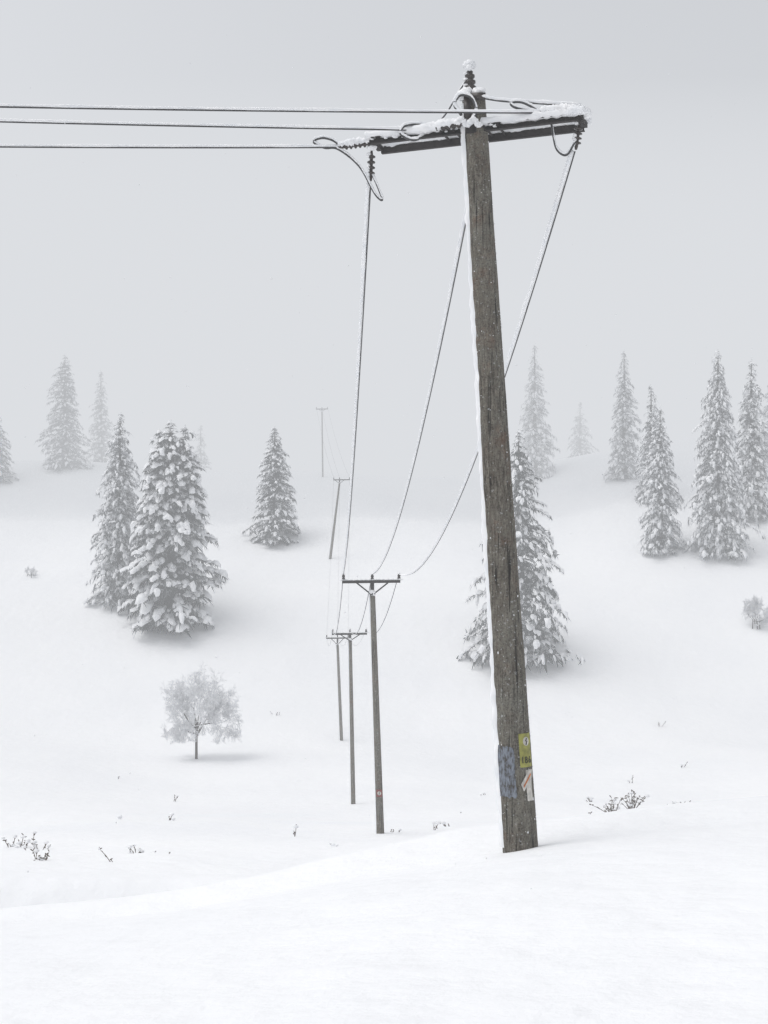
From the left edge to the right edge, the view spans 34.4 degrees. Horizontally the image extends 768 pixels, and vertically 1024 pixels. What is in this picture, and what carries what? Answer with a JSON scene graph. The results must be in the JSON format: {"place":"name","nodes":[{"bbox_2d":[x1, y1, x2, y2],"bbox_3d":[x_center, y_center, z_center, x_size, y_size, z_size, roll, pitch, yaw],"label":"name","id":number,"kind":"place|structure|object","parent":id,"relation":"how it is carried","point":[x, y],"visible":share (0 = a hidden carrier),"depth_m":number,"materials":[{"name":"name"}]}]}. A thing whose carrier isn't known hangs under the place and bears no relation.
{"place":"outdoors","nodes":[
{"label":"outdoors","id":0,"kind":"place"},
{"bbox_2d":[0,428,767,1023],"bbox_3d":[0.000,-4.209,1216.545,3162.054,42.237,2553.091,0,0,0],"label":"snowy ground","id":1,"kind":"structure","parent":0,"point":[222,904],"depth_m":70.51,"materials":[{"name":"white snow"}]},
{"bbox_2d":[0,417,19,482],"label":"spruce tree","id":2,"kind":"object","parent":1,"relation":"on","point":[5,466],"visible":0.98,"depth_m":141.95,"materials":[{"name":"grey plant"}]},
{"bbox_2d":[1,831,36,847],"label":"dry weed","id":3,"kind":"object","parent":1,"relation":"on","point":[20,842],"visible":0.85,"depth_m":28.99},
{"bbox_2d":[25,567,36,577],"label":"frosted bush","id":4,"kind":"object","parent":1,"relation":"on","point":[31,572],"visible":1,"depth_m":117.17,"materials":[{"name":"grey plant"}]},
{"bbox_2d":[21,841,50,849],"bbox_3d":[-7.959,7.726,28.482,0.569,0.298,0.631,0,0,0],"label":"dry weed","id":5,"kind":"object","parent":1,"relation":"on","point":[34,846],"visible":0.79,"depth_m":28.53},
{"bbox_2d":[30,849,49,860],"bbox_3d":[-6.815,6.881,24.595,0.339,0.377,0.351,0,0,-25],"label":"dry weed","id":6,"kind":"object","parent":1,"relation":"on","point":[36,851],"visible":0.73,"depth_m":24.63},
{"bbox_2d":[35,355,92,471],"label":"spruce tree","id":7,"kind":"object","parent":1,"relation":"on","point":[64,442],"visible":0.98,"depth_m":146.39,"materials":[{"name":"grey plant"}]},
{"bbox_2d":[79,369,113,462],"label":"spruce tree","id":8,"kind":"object","parent":1,"relation":"on","point":[99,432],"visible":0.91,"depth_m":155.66,"materials":[{"name":"grey plant"}]},
{"bbox_2d":[83,412,148,611],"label":"spruce tree","id":9,"kind":"object","parent":1,"relation":"on","point":[117,545],"visible":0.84,"depth_m":109.94,"materials":[{"name":"grey plant"}]},
{"bbox_2d":[127,845,155,852],"bbox_3d":[-5.298,7.402,26.980,0.636,0.314,0.333,0,0,30],"label":"dry weed","id":10,"kind":"object","parent":1,"relation":"on","point":[129,847],"visible":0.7,"depth_m":26.98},
{"bbox_2d":[117,420,232,640],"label":"spruce tree","id":11,"kind":"object","parent":1,"relation":"on","point":[173,511],"visible":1,"depth_m":104.42,"materials":[{"name":"white plant"}]},
{"bbox_2d":[159,660,243,758],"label":"frosted bare tree","id":12,"kind":"object","parent":1,"relation":"on","point":[216,701],"visible":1,"depth_m":79.71,"materials":[{"name":"white plant"}]},
{"bbox_2d":[193,425,211,469],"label":"spruce tree","id":13,"kind":"object","parent":1,"relation":"on","point":[200,457],"visible":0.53,"depth_m":160.82,"materials":[{"name":"grey plant"}]},
{"bbox_2d":[242,427,301,546],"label":"spruce tree","id":14,"kind":"object","parent":1,"relation":"on","point":[282,517],"visible":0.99,"depth_m":125.18,"materials":[{"name":"grey plant"}]},
{"bbox_2d":[316,407,327,476],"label":"utility pole","id":15,"kind":"object","parent":1,"relation":"on","point":[320,409],"visible":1,"depth_m":145.94,"materials":[{"name":"grey wood"}]},
{"bbox_2d":[325,634,348,740],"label":"utility pole","id":16,"kind":"object","parent":1,"relation":"on","point":[339,694],"visible":0.87,"depth_m":87.91,"materials":[{"name":"grey wood"}]},
{"bbox_2d":[328,477,348,558],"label":"utility pole","id":17,"kind":"object","parent":1,"relation":"on","point":[333,530],"visible":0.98,"depth_m":119.92,"materials":[{"name":"grey wood"}]},
{"bbox_2d":[331,628,368,803],"bbox_3d":[-1.673,10.072,59.994,1.859,8.942,0.302,0,0,0],"label":"utility pole","id":18,"kind":"object","parent":1,"relation":"on","point":[351,725],"visible":0.98,"depth_m":59.92,"materials":[{"name":"grey wood"}]},
{"bbox_2d":[340,572,402,833],"bbox_3d":[-0.394,6.054,37.987,1.950,8.427,0.315,0,0,0],"label":"utility pole","id":19,"kind":"object","parent":1,"relation":"on","point":[379,813],"visible":0.96,"depth_m":37.91,"materials":[{"name":"brown wood"}]},
{"bbox_2d":[332,583,342,634],"bbox_3d":[-1.869,3.771,48.999,0.036,3.792,22.038,0,0,-3],"label":"overhead wire","id":20,"kind":"object","parent":19,"relation":"attached to","point":[339,610],"visible":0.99,"depth_m":43.10,"materials":[{"name":"metal"}]},
{"bbox_2d":[342,182,370,574],"bbox_3d":[-0.718,-0.840,25.748,0.068,5.514,24.532,0,0,-3],"label":"overhead wire","id":21,"kind":"object","parent":19,"relation":"attached to","point":[364,254],"visible":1,"depth_m":17.12,"materials":[{"name":"metal"}]},
{"bbox_2d":[350,585,369,634],"bbox_3d":[-1.008,3.771,48.998,0.035,3.794,22.041,0,0,-3],"label":"overhead wire","id":22,"kind":"object","parent":19,"relation":"attached to","point":[364,611],"visible":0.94,"depth_m":43.28,"materials":[{"name":"metal"}]},
{"bbox_2d":[366,576,397,631],"bbox_3d":[-0.210,3.749,48.998,0.038,3.798,22.044,0,0,-3],"label":"overhead wire","id":23,"kind":"object","parent":19,"relation":"attached to","point":[388,607],"visible":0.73,"depth_m":42.77,"materials":[{"name":"metal"}]},
{"bbox_2d":[397,149,575,575],"bbox_3d":[1.181,-0.918,25.366,0.074,5.616,25.314,0,0,-3],"label":"overhead wire","id":24,"kind":"object","parent":19,"relation":"attached to","point":[548,231],"visible":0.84,"depth_m":15.14,"materials":[{"name":"metal"}]},
{"bbox_2d":[431,821,440,829],"bbox_3d":[1.690,10.177,40.019,0.386,0.462,0.171,0,0,45],"label":"dry weed","id":25,"kind":"object","parent":1,"relation":"on","point":[436,822],"visible":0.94,"depth_m":39.95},
{"bbox_2d":[313,60,591,852],"bbox_3d":[0.678,-0.309,13.134,3.036,8.818,0.653,0,0,20],"label":"utility pole","id":26,"kind":"object","parent":1,"relation":"on","point":[473,136],"visible":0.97,"depth_m":12.88,"materials":[{"name":"brown wood"}]},
{"bbox_2d":[0,144,337,148],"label":"overhead wire","id":27,"kind":"object","parent":26,"relation":"attached to","point":[223,146],"visible":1,"depth_m":13.33,"materials":[{"name":"metal"}]},
{"bbox_2d":[0,118,407,130],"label":"overhead wire","id":28,"kind":"object","parent":26,"relation":"attached to","point":[266,126],"visible":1,"depth_m":12.89,"materials":[{"name":"metal"}]},
{"bbox_2d":[0,103,539,113],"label":"overhead wire","id":29,"kind":"object","parent":26,"relation":"attached to","point":[268,109],"visible":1,"depth_m":12.36,"materials":[{"name":"metal"}]},
{"bbox_2d":[371,207,465,573],"bbox_3d":[0.297,-0.926,25.598,0.062,5.668,24.844,0,0,-3],"label":"overhead wire","id":30,"kind":"object","parent":26,"relation":"hanging from","point":[456,258],"visible":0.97,"depth_m":17.47,"materials":[{"name":"metal"}]},
{"bbox_2d":[456,429,584,674],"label":"spruce tree","id":31,"kind":"object","parent":1,"relation":"on","point":[533,631],"visible":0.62,"depth_m":99.00,"materials":[{"name":"white plant"}]},
{"bbox_2d":[511,344,560,479],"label":"spruce tree","id":32,"kind":"object","parent":1,"relation":"on","point":[534,439],"visible":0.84,"depth_m":144.38,"materials":[{"name":"grey plant"}]},
{"bbox_2d":[567,402,599,457],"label":"spruce tree","id":33,"kind":"object","parent":1,"relation":"on","point":[580,432],"visible":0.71,"depth_m":161.89,"materials":[{"name":"grey plant"}]},
{"bbox_2d":[589,795,622,811],"bbox_3d":[8.582,11.336,47.996,1.347,0.879,0.476,0,0,0],"label":"dry weed","id":34,"kind":"object","parent":1,"relation":"on","point":[611,806],"visible":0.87,"depth_m":47.96,"materials":[{"name":"grey plant"}]},
{"bbox_2d":[602,351,641,481],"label":"spruce tree","id":35,"kind":"object","parent":1,"relation":"on","point":[624,410],"visible":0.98,"depth_m":137.48,"materials":[{"name":"grey plant"}]},
{"bbox_2d":[621,789,648,808],"bbox_3d":[10.071,11.658,49.997,1.232,0.954,0.736,0,0,0],"label":"dry weed","id":36,"kind":"object","parent":1,"relation":"on","point":[629,804],"visible":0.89,"depth_m":49.94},
{"bbox_2d":[632,386,669,505],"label":"spruce tree","id":37,"kind":"object","parent":1,"relation":"on","point":[650,424],"visible":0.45,"depth_m":130.74,"materials":[{"name":"grey plant"}]},
{"bbox_2d":[636,407,686,558],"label":"spruce tree","id":38,"kind":"object","parent":1,"relation":"on","point":[660,530],"visible":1,"depth_m":119.29,"materials":[{"name":"grey plant"}]},
{"bbox_2d":[677,350,765,564],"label":"spruce tree","id":39,"kind":"object","parent":1,"relation":"on","point":[722,503],"visible":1,"depth_m":117.53,"materials":[{"name":"white plant"}]},
{"bbox_2d":[732,357,767,527],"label":"spruce tree","id":40,"kind":"object","parent":1,"relation":"on","point":[753,506],"visible":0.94,"depth_m":125.19,"materials":[{"name":"grey plant"}]},
{"bbox_2d":[741,595,767,628],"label":"frosted bush","id":41,"kind":"object","parent":1,"relation":"on","point":[750,609],"visible":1,"depth_m":105.52,"materials":[{"name":"grey plant"}]},
{"bbox_2d":[757,385,767,461],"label":"spruce tree","id":42,"kind":"object","parent":1,"relation":"on","point":[765,410],"visible":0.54,"depth_m":138.31,"materials":[{"name":"grey plant"}]},
{"bbox_2d":[0,0,767,476],"label":"sky","id":43,"kind":"structure","parent":0,"point":[75,223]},
{"bbox_2d":[14,6,767,888],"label":"falling snow","id":44,"kind":"structure","parent":0,"point":[270,278],"depth_m":9.64,"materials":[{"name":"white snow"}]}
]}

